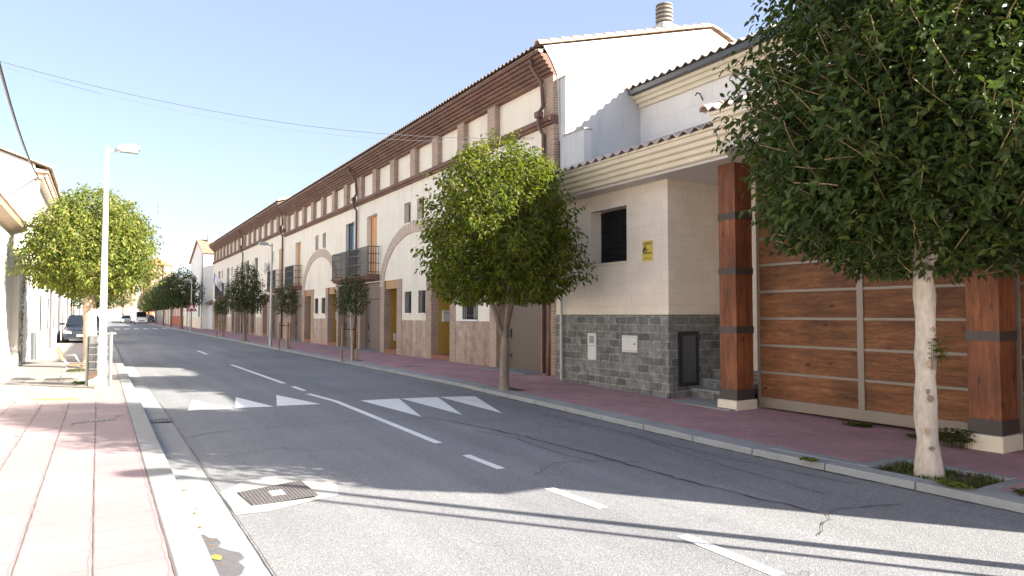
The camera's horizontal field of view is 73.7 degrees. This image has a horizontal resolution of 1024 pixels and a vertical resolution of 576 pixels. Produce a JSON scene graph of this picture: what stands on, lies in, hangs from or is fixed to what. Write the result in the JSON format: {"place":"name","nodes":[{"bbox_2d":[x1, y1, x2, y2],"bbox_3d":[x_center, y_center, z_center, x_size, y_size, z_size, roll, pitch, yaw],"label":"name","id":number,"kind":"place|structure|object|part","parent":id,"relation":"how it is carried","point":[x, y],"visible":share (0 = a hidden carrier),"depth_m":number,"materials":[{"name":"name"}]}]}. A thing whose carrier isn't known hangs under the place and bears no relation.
{"place":"outdoors","nodes":[
{"label":"outdoors","id":0,"kind":"place"},
{"bbox_2d":[0,339,124,405],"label":"pavement","id":1,"kind":"structure","parent":0,"point":[48,363],"depth_m":14.91,"materials":[{"name":"grey concrete"}]},
{"bbox_2d":[0,188,28,372],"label":"white house","id":2,"kind":"structure","parent":1,"relation":"on","point":[10,218],"depth_m":18.10,"materials":[{"name":"paint"}]},
{"bbox_2d":[6,377,30,383],"bbox_3d":[-11.247,2.106,15.570,0.320,0.004,1.806,1,-3,-30],"label":"manhole cover","id":3,"kind":"object","parent":1,"relation":"on","point":[18,380],"visible":1,"depth_m":15.52,"materials":[{"name":"metal"}]},
{"bbox_2d":[11,252,29,366],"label":"garden wall","id":4,"kind":"structure","parent":1,"relation":"on","point":[17,299],"depth_m":19.90,"materials":[{"name":"white paint"}]},
{"bbox_2d":[20,273,26,365],"bbox_3d":[-14.794,0.764,20.717,0.080,3.206,1.748,1,-3,-31],"label":"climbing ivy","id":5,"kind":"object","parent":4,"relation":"attached to","point":[22,308],"visible":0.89,"depth_m":20.14,"materials":[{"name":"green plant"}]},
{"bbox_2d":[0,147,61,359],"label":"tall white house","id":6,"kind":"structure","parent":1,"relation":"on","point":[26,196],"depth_m":22.93,"materials":[{"name":"paint"}]},
{"bbox_2d":[0,178,35,179],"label":"wall cable","id":7,"kind":"object","parent":6,"relation":"attached to","point":[18,178],"depth_m":22.49,"materials":[{"name":"white"}]},
{"bbox_2d":[0,62,38,177],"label":"twisted cable","id":8,"kind":"object","parent":6,"relation":"attached to","point":[12,111],"visible":1,"depth_m":16.26,"materials":[{"name":"black metal"}]},
{"bbox_2d":[38,294,41,332],"bbox_3d":[-18.050,0.970,26.117,0.030,1.500,1.000,1,-3,-31],"label":"window","id":9,"kind":"structure","parent":6,"relation":"in","point":[40,296],"depth_m":25.95,"materials":[{"name":"white"}]},
{"bbox_2d":[46,296,48,330],"bbox_3d":[-20.267,1.114,29.799,0.030,1.500,1.000,1,-3,-31],"label":"window","id":10,"kind":"structure","parent":6,"relation":"in","point":[47,296],"depth_m":29.59,"materials":[{"name":"white"}]},
{"bbox_2d":[52,298,54,328],"bbox_3d":[-22.484,1.258,33.481,0.030,1.500,1.000,1,-3,-31],"label":"window","id":11,"kind":"structure","parent":6,"relation":"in","point":[53,298],"depth_m":33.26,"materials":[{"name":"white"}]},
{"bbox_2d":[40,378,66,383],"bbox_3d":[-10.351,2.100,15.409,0.420,0.004,1.413,1,-3,-29],"label":"manhole cover","id":12,"kind":"object","parent":1,"relation":"on","point":[51,381],"visible":1,"depth_m":15.28,"materials":[{"name":"metal"}]},
{"bbox_2d":[34,398,77,399],"bbox_3d":[-8.099,1.972,12.134,0.735,0.004,0.213,1,-2,-14],"label":"paving strip","id":13,"kind":"object","parent":1,"relation":"on","point":[55,398],"visible":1,"depth_m":12.18,"materials":[{"name":"yellow paint"}]},
{"bbox_2d":[57,294,65,339],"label":"house","id":14,"kind":"structure","parent":1,"relation":"on","point":[63,310],"depth_m":41.13,"materials":[{"name":"paint"}]},
{"bbox_2d":[61,301,63,339],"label":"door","id":15,"kind":"structure","parent":14,"relation":"in","point":[62,301],"depth_m":41.03,"materials":[{"name":"white"}]},
{"bbox_2d":[66,292,72,321],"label":"house","id":16,"kind":"structure","parent":1,"relation":"on","point":[68,309],"depth_m":48.79,"materials":[{"name":"paint"}]},
{"bbox_2d":[56,347,84,380],"bbox_3d":[-10.039,1.734,15.699,0.750,0.772,0.550,1,-3,-31],"label":"bench","id":17,"kind":"object","parent":1,"relation":"on","point":[60,354],"visible":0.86,"depth_m":15.46,"materials":[{"name":"brown wood"}]},
{"bbox_2d":[61,368,84,371],"bbox_3d":[-11.590,2.193,18.188,0.904,0.057,0.763,-1,-3,29],"label":"weed","id":18,"kind":"object","parent":1,"relation":"on","point":[75,369],"visible":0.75,"depth_m":18.10,"materials":[{"name":"green plant"}]},
{"bbox_2d":[72,301,78,314],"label":"house","id":19,"kind":"structure","parent":1,"relation":"on","point":[75,311],"depth_m":62.10,"materials":[{"name":"white paint"}]},
{"bbox_2d":[70,380,84,383],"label":"weed","id":20,"kind":"object","parent":1,"relation":"on","point":[80,382],"visible":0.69,"depth_m":14.73,"materials":[{"name":"green plant"}]},
{"bbox_2d":[60,315,98,342],"bbox_3d":[-23.880,2.264,38.046,2.130,1.515,4.075,1,-3,-31],"label":"parked car","id":21,"kind":"object","parent":1,"relation":"on","point":[73,329],"visible":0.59,"depth_m":36.54,"materials":[{"name":"blue paint"}]},
{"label":"windows","id":22,"kind":"part","parent":21,"relation":"part of","materials":[{"name":"grey glass"}]},
{"bbox_2d":[5,182,166,368],"bbox_3d":[-11.992,-0.313,19.400,3.859,5.406,4.108,1,-3,-31],"label":"street tree","id":23,"kind":"object","parent":1,"relation":"on","point":[68,259],"visible":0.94,"depth_m":18.63,"materials":[{"name":"green plant"}]},
{"bbox_2d":[71,291,126,309],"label":"street tree","id":24,"kind":"object","parent":1,"relation":"on","point":[81,302],"visible":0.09,"depth_m":52.61,"materials":[{"name":"green plant"}]},
{"bbox_2d":[85,332,115,386],"bbox_3d":[-8.595,1.494,14.413,0.792,1.140,0.375,-1,-2,24],"label":"litter bin","id":25,"kind":"object","parent":1,"relation":"on","point":[92,346],"visible":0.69,"depth_m":14.35,"materials":[{"name":"metal"}]},
{"bbox_2d":[94,144,139,388],"bbox_3d":[-8.181,-0.485,14.165,0.727,5.075,0.260,1,-3,-31],"label":"street lamp","id":26,"kind":"object","parent":1,"relation":"on","point":[129,149],"visible":1,"depth_m":14.00,"materials":[{"name":"white metal"}]},
{"bbox_2d":[98,351,105,365],"bbox_3d":[-8.340,1.443,13.896,0.130,0.300,0.012,1,-3,-31],"label":"inspection door","id":27,"kind":"structure","parent":26,"relation":"in","point":[102,355],"depth_m":13.89,"materials":[{"name":"white paint"}]},
{"bbox_2d":[0,399,174,575],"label":"pavement","id":28,"kind":"structure","parent":0,"point":[129,539],"depth_m":5.64,"materials":[{"name":"pink tile"}]},
{"bbox_2d":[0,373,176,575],"bbox_3d":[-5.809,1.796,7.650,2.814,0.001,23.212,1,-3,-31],"label":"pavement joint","id":29,"kind":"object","parent":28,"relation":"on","point":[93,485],"visible":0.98,"depth_m":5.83,"materials":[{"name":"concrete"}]},
{"bbox_2d":[72,418,114,423],"bbox_3d":[-5.882,1.871,9.606,0.547,0.010,0.137,2,-3,-42],"label":"metal grate","id":30,"kind":"object","parent":28,"relation":"on","point":[92,421],"visible":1,"depth_m":9.57,"materials":[{"name":"metal"}]},
{"bbox_2d":[88,371,97,384],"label":"planter block","id":31,"kind":"structure","parent":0,"point":[92,378],"depth_m":14.61,"materials":[{"name":"concrete"}]},
{"bbox_2d":[96,301,107,317],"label":"house","id":32,"kind":"structure","parent":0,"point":[98,312],"depth_m":196.74,"materials":[{"name":"paint"}]},
{"bbox_2d":[0,0,797,311],"label":"sky","id":33,"kind":"structure","parent":0,"point":[374,66],"materials":[{"name":"blue"}]},
{"bbox_2d":[107,321,1023,575],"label":"road","id":34,"kind":"structure","parent":0,"point":[403,503],"depth_m":6.37,"materials":[{"name":"grey asphalt"}]},
{"bbox_2d":[112,291,137,314],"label":"street tree","id":35,"kind":"object","parent":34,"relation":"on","point":[126,301],"visible":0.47,"depth_m":151.86,"materials":[{"name":"green plant"}]},
{"bbox_2d":[120,315,131,322],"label":"parked car","id":36,"kind":"object","parent":34,"relation":"on","point":[125,318],"visible":0.99,"depth_m":129.30,"materials":[{"name":"silver metal"}]},
{"bbox_2d":[134,312,147,323],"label":"white van","id":37,"kind":"object","parent":34,"relation":"on","point":[140,317],"visible":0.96,"depth_m":119.62,"materials":[{"name":"white paint"}]},
{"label":"windows","id":38,"kind":"part","parent":37,"relation":"part of","materials":[{"name":"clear glass"}]},
{"bbox_2d":[147,315,154,322],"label":"parked car","id":39,"kind":"object","parent":34,"relation":"on","point":[151,318],"visible":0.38,"depth_m":129.86,"materials":[{"name":"blue paint"}]},
{"bbox_2d":[220,475,338,514],"bbox_3d":[-2.092,1.851,6.248,1.035,0.020,1.280,1,-3,-31],"label":"concrete patch","id":40,"kind":"object","parent":34,"relation":"on","point":[322,488],"visible":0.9,"depth_m":6.21,"materials":[{"name":"grey concrete"}]},
{"bbox_2d":[237,480,317,504],"bbox_3d":[-2.117,1.831,6.129,0.600,0.006,0.660,1,-3,-31],"label":"drain grate","id":41,"kind":"object","parent":40,"relation":"on","point":[285,491],"visible":1,"depth_m":6.07,"materials":[{"name":"metal"}]},
{"bbox_2d":[137,328,784,575],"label":"road marking","id":42,"kind":"object","parent":34,"relation":"on","point":[398,404],"visible":0.93,"depth_m":11.87,"materials":[{"name":"paint"}]},
{"bbox_2d":[150,341,1023,575],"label":"road crack","id":43,"kind":"object","parent":34,"relation":"on","point":[611,459],"visible":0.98,"depth_m":7.81,"materials":[{"name":"black asphalt"}]},
{"bbox_2d":[149,322,1023,492],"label":"pavement","id":44,"kind":"structure","parent":0,"point":[822,435],"depth_m":10.51,"materials":[{"name":"red tile"}]},
{"bbox_2d":[136,290,153,322],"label":"street tree","id":45,"kind":"object","parent":44,"relation":"on","point":[141,306],"visible":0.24,"depth_m":119.42,"materials":[{"name":"green plant"}]},
{"bbox_2d":[140,286,161,324],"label":"street tree","id":46,"kind":"object","parent":44,"relation":"on","point":[147,307],"visible":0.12,"depth_m":103.94,"materials":[{"name":"green plant"}]},
{"bbox_2d":[145,279,174,325],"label":"street tree","id":47,"kind":"object","parent":44,"relation":"on","point":[153,305],"visible":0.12,"depth_m":91.40,"materials":[{"name":"green plant"}]},
{"bbox_2d":[162,309,170,323],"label":"house","id":48,"kind":"structure","parent":44,"relation":"on","point":[167,317],"depth_m":115.07,"materials":[{"name":"paint"}]},
{"bbox_2d":[156,285,179,321],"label":"house","id":49,"kind":"structure","parent":44,"relation":"on","point":[159,315],"depth_m":142.56,"materials":[{"name":"paint"}]},
{"bbox_2d":[148,272,188,326],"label":"street tree","id":50,"kind":"object","parent":44,"relation":"on","point":[164,279],"visible":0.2,"depth_m":81.14,"materials":[{"name":"green plant"}]},
{"bbox_2d":[172,296,183,324],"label":"house","id":51,"kind":"structure","parent":44,"relation":"on","point":[176,317],"depth_m":99.72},
{"bbox_2d":[158,265,204,328],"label":"street tree","id":52,"kind":"object","parent":44,"relation":"on","point":[181,301],"visible":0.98,"depth_m":71.80,"materials":[{"name":"green plant"}]},
{"bbox_2d":[183,275,190,326],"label":"house","id":53,"kind":"structure","parent":44,"relation":"on","point":[187,318],"depth_m":87.84,"materials":[{"name":"paint"}]},
{"bbox_2d":[189,232,214,328],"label":"white gable house","id":54,"kind":"structure","parent":44,"relation":"on","point":[201,259],"depth_m":73.69,"materials":[{"name":"paint"}]},
{"bbox_2d":[205,299,212,328],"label":"yard gate","id":55,"kind":"structure","parent":44,"relation":"on","point":[210,304],"depth_m":71.33,"materials":[{"name":"white paint"}]},
{"bbox_2d":[208,227,242,332],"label":"terraced house","id":56,"kind":"structure","parent":44,"relation":"on","point":[227,247],"depth_m":61.23,"materials":[{"name":"paint"}]},
{"bbox_2d":[214,273,222,291],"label":"flag","id":57,"kind":"object","parent":56,"relation":"hanging from","point":[218,282],"visible":0.98,"depth_m":61.10,"materials":[{"name":"white fabric"}]},
{"bbox_2d":[238,311,240,332],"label":"garage door","id":58,"kind":"structure","parent":56,"relation":"in","point":[239,311],"depth_m":57.26,"materials":[{"name":"black paint"}]},
{"bbox_2d":[236,196,290,338],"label":"terraced house","id":59,"kind":"structure","parent":44,"relation":"on","point":[267,224],"depth_m":47.11,"materials":[{"name":"paint"}]},
{"bbox_2d":[247,309,249,333],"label":"garage door","id":60,"kind":"structure","parent":59,"relation":"in","point":[248,316],"depth_m":53.78,"materials":[{"name":"black paint"}]},
{"bbox_2d":[273,305,277,336],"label":"garage door","id":61,"kind":"structure","parent":59,"relation":"in","point":[275,317],"depth_m":45.48,"materials":[{"name":"black paint"}]},
{"bbox_2d":[277,161,376,348],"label":"terraced house","id":62,"kind":"structure","parent":44,"relation":"on","point":[321,234],"depth_m":35.12,"materials":[{"name":"paint"}]},
{"bbox_2d":[295,304,301,340],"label":"door","id":63,"kind":"structure","parent":62,"relation":"in","point":[298,316],"depth_m":40.15,"materials":[{"name":"beige paint"}]},
{"bbox_2d":[298,243,300,284],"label":"window","id":64,"kind":"structure","parent":62,"relation":"in","point":[299,259],"depth_m":40.04,"materials":[{"name":"orange wood"}]},
{"bbox_2d":[344,301,357,346],"bbox_3d":[-7.299,1.699,31.452,0.080,2.220,2.900,1,-3,-31],"label":"garage door","id":65,"kind":"structure","parent":62,"relation":"in","point":[347,338],"depth_m":32.13,"materials":[{"name":"black paint"}]},
{"bbox_2d":[348,223,353,276],"bbox_3d":[-7.291,-1.701,31.386,0.050,2.550,1.250,1,-3,-31],"label":"window","id":66,"kind":"structure","parent":62,"relation":"in","point":[351,227],"depth_m":31.58,"materials":[{"name":"glass"}]},
{"bbox_2d":[348,2,736,374],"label":"terraced house","id":67,"kind":"structure","parent":44,"relation":"on","point":[403,314],"depth_m":21.03,"materials":[{"name":"paint"}]},
{"bbox_2d":[0,61,512,138],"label":"overhead cable","id":68,"kind":"object","parent":67,"relation":"attached to","point":[239,115],"visible":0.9,"depth_m":15.75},
{"bbox_2d":[2,66,532,141],"bbox_3d":[-5.472,-4.262,16.142,12.643,1.130,0.007,1,-2,-17],"label":"overhead cable","id":69,"kind":"object","parent":67,"relation":"attached to","point":[260,125],"visible":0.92,"depth_m":16.01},
{"bbox_2d":[366,299,379,350],"bbox_3d":[-5.761,1.599,28.896,0.080,2.220,2.530,1,-3,-31],"label":"garage door","id":70,"kind":"structure","parent":67,"relation":"in","point":[373,309],"depth_m":29.16,"materials":[{"name":"beige paint"}]},
{"bbox_2d":[371,215,376,273],"bbox_3d":[-5.736,-1.799,28.880,0.050,2.550,1.250,1,-3,-31],"label":"window","id":71,"kind":"structure","parent":67,"relation":"in","point":[373,219],"depth_m":29.12,"materials":[{"name":"orange wood"}]},
{"bbox_2d":[409,292,410,312],"bbox_3d":[-3.676,0.530,25.363,0.050,0.800,0.660,1,-3,-31],"label":"window","id":72,"kind":"structure","parent":67,"relation":"in","point":[409,292],"depth_m":25.57,"materials":[{"name":"black paint"}]},
{"bbox_2d":[409,204,410,221],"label":"window","id":73,"kind":"structure","parent":67,"relation":"in","point":[409,204],"depth_m":25.77,"materials":[{"name":"white glass"}]},
{"bbox_2d":[423,291,424,312],"bbox_3d":[-3.016,0.488,24.267,0.050,0.800,0.660,1,-3,-31],"label":"window","id":74,"kind":"structure","parent":67,"relation":"in","point":[423,291],"depth_m":24.47,"materials":[{"name":"black paint"}]},
{"bbox_2d":[467,291,476,319],"bbox_3d":[-1.122,0.350,21.121,0.050,1.250,1.050,1,-3,-31],"label":"window","id":75,"kind":"structure","parent":67,"relation":"in","point":[472,307],"depth_m":21.28,"materials":[{"name":"black paint"}]},
{"bbox_2d":[504,294,540,370],"bbox_3d":[0.389,1.200,18.681,0.080,2.220,2.330,1,-3,-31],"label":"garage door","id":76,"kind":"structure","parent":67,"relation":"in","point":[524,340],"depth_m":18.68,"materials":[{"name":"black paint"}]},
{"bbox_2d":[841,421,874,427],"bbox_3d":[5.053,1.997,9.987,0.509,0.068,0.309,-2,-3,41],"label":"weed","id":77,"kind":"object","parent":44,"relation":"on","point":[859,424],"visible":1,"depth_m":9.91,"materials":[{"name":"green plant"}]},
{"bbox_2d":[770,446,1023,497],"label":"tree pit edging","id":78,"kind":"object","parent":44,"relation":"on","point":[989,488],"visible":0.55,"depth_m":7.30,"materials":[{"name":"concrete"}]},
{"bbox_2d":[873,460,1003,488],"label":"grass","id":79,"kind":"structure","parent":78,"relation":"in","point":[910,469],"depth_m":6.91,"materials":[{"name":"green plant"}]},
{"bbox_2d":[711,0,1023,479],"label":"street tree","id":80,"kind":"object","parent":79,"relation":"on","point":[933,163],"visible":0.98,"depth_m":6.23,"materials":[{"name":"green plant"}]},
{"bbox_2d":[927,335,950,369],"bbox_3d":[4.316,0.654,6.888,0.223,0.351,0.221,-1,-3,28],"label":"weed","id":81,"kind":"object","parent":80,"relation":"attached to","point":[941,354],"visible":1,"depth_m":6.88,"materials":[{"name":"green plant"}]},
{"bbox_2d":[905,434,941,439],"bbox_3d":[5.425,1.957,8.953,0.391,0.068,0.525,1,-3,-31],"label":"weed","id":82,"kind":"object","parent":44,"relation":"on","point":[910,435],"visible":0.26,"depth_m":9.04,"materials":[{"name":"green plant"}]},
{"bbox_2d":[938,427,975,449],"bbox_3d":[5.433,1.850,8.394,0.410,0.237,0.506,1,-3,-31],"label":"weed","id":83,"kind":"object","parent":44,"relation":"on","point":[955,438],"visible":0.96,"depth_m":8.36,"materials":[{"name":"green plant"}]},
{"bbox_2d":[1010,488,1023,494],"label":"weed","id":84,"kind":"object","parent":44,"relation":"on","point":[1020,490],"visible":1,"depth_m":6.22,"materials":[{"name":"green plant"}]},
{"label":"tree pit soil","id":85,"kind":"structure","parent":44,"relation":"on","visible":0},
{"bbox_2d":[410,128,597,389],"bbox_3d":[-0.167,-0.537,14.022,3.799,5.573,3.890,0,-2,-6],"label":"street tree","id":86,"kind":"object","parent":85,"relation":"on","point":[541,242],"visible":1,"depth_m":13.32,"materials":[{"name":"green plant"}]},
{"label":"tree pit soil","id":87,"kind":"structure","parent":44,"relation":"on","visible":0},
{"bbox_2d":[220,261,269,340],"bbox_3d":[-15.181,0.790,39.223,2.765,4.759,2.547,1,-3,-31],"label":"street tree","id":88,"kind":"object","parent":87,"relation":"on","point":[246,303],"visible":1,"depth_m":38.94,"materials":[{"name":"green plant"}]},
{"label":"ground","id":89,"kind":"structure","parent":0,"visible":0},
{"bbox_2d":[107,258,172,320],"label":"building","id":90,"kind":"structure","parent":89,"relation":"on","point":[115,314],"depth_m":174.96,"materials":[{"name":"paint"}]},
{"bbox_2d":[155,202,159,262],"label":"lattice mast","id":91,"kind":"object","parent":90,"relation":"on","point":[158,213],"visible":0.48,"depth_m":179.31,"materials":[{"name":"metal"}]},
{"bbox_2d":[107,329,218,575],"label":"kerb","id":92,"kind":"structure","parent":89,"relation":"on","point":[190,554],"depth_m":5.51,"materials":[{"name":"concrete"}]},
{"bbox_2d":[107,325,272,575],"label":"gutter","id":93,"kind":"object","parent":89,"relation":"on","point":[213,516],"visible":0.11,"depth_m":6.28,"materials":[{"name":"concrete"}]},
{"bbox_2d":[149,418,171,422],"bbox_3d":[-5.285,1.984,10.230,0.300,0.010,0.400,1,-3,-31],"label":"drain grate","id":94,"kind":"object","parent":93,"relation":"on","point":[159,420],"visible":0.89,"depth_m":10.19,"materials":[{"name":"grey metal"}]},
{"bbox_2d":[201,534,244,575],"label":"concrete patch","id":95,"kind":"object","parent":93,"relation":"on","point":[232,566],"visible":0.92,"depth_m":4.44,"materials":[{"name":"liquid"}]},
{"bbox_2d":[211,555,221,559],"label":"fallen leaf","id":96,"kind":"object","parent":95,"relation":"on","point":[218,557],"visible":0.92,"depth_m":4.45,"materials":[{"name":"yellow plant"}]},
{"bbox_2d":[145,323,1023,513],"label":"kerb","id":97,"kind":"structure","parent":89,"relation":"on","point":[998,501],"depth_m":8.92,"materials":[{"name":"concrete"}]},
{"bbox_2d":[184,279,191,331],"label":"street lamp","id":98,"kind":"object","parent":97,"relation":"on","point":[191,302],"visible":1,"depth_m":61.77,"materials":[{"name":"metal"}]},
{"bbox_2d":[186,303,196,310],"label":"road sign","id":99,"kind":"object","parent":98,"relation":"attached to","point":[191,307],"visible":1,"depth_m":61.67,"materials":[{"name":"metal"}]},
{"bbox_2d":[259,241,272,345],"bbox_3d":[-11.817,0.279,32.817,0.727,5.025,0.260,1,-3,-31],"label":"street lamp","id":100,"kind":"object","parent":97,"relation":"on","point":[271,295],"visible":0.99,"depth_m":32.86,"materials":[{"name":"metal"}]},
{"bbox_2d":[799,456,818,461],"bbox_3d":[3.338,1.922,7.658,0.226,0.038,0.232,0,-2,3],"label":"weed","id":101,"kind":"object","parent":97,"relation":"on","point":[808,458],"visible":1,"depth_m":7.63,"materials":[{"name":"green plant"}]},
{"bbox_2d":[935,479,977,490],"bbox_3d":[4.194,1.871,6.485,0.308,0.048,0.344,-1,-2,14],"label":"weed","id":102,"kind":"object","parent":97,"relation":"on","point":[950,483],"visible":1,"depth_m":6.46,"materials":[{"name":"green plant"}]},
{"bbox_2d":[521,4,1023,453],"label":"stone house","id":103,"kind":"structure","parent":89,"relation":"on","point":[711,305],"depth_m":12.02,"materials":[{"name":"beige stone"}]},
{"bbox_2d":[642,240,652,260],"bbox_3d":[2.666,-0.731,13.435,0.012,0.400,0.290,1,-3,-31],"label":"warning sign","id":104,"kind":"object","parent":103,"relation":"attached to","point":[647,250],"visible":1,"depth_m":13.43,"materials":[{"name":"yellow paint"}]},
{"label":"tree pit soil","id":105,"kind":"structure","parent":0,"visible":0},
{"bbox_2d":[331,272,370,361],"bbox_3d":[-5.270,0.984,22.597,1.369,3.062,1.227,1,-3,-31],"label":"young tree","id":106,"kind":"object","parent":105,"relation":"on","point":[347,299],"visible":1,"depth_m":22.48,"materials":[{"name":"green plant"}]},
{"label":"tree pit soil","id":107,"kind":"structure","parent":0,"visible":0},
{"bbox_2d":[271,283,300,348],"bbox_3d":[-10.125,1.302,30.757,1.369,3.062,1.227,1,-3,-31],"label":"young tree","id":108,"kind":"object","parent":107,"relation":"on","point":[284,298],"visible":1,"depth_m":30.63,"materials":[{"name":"green plant"}]},
{"label":"tree pit soil","id":109,"kind":"structure","parent":0,"visible":0},
{"bbox_2d":[213,294,231,336],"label":"young tree","id":110,"kind":"object","parent":109,"relation":"on","point":[217,304],"visible":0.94,"depth_m":46.81,"materials":[{"name":"green plant"}]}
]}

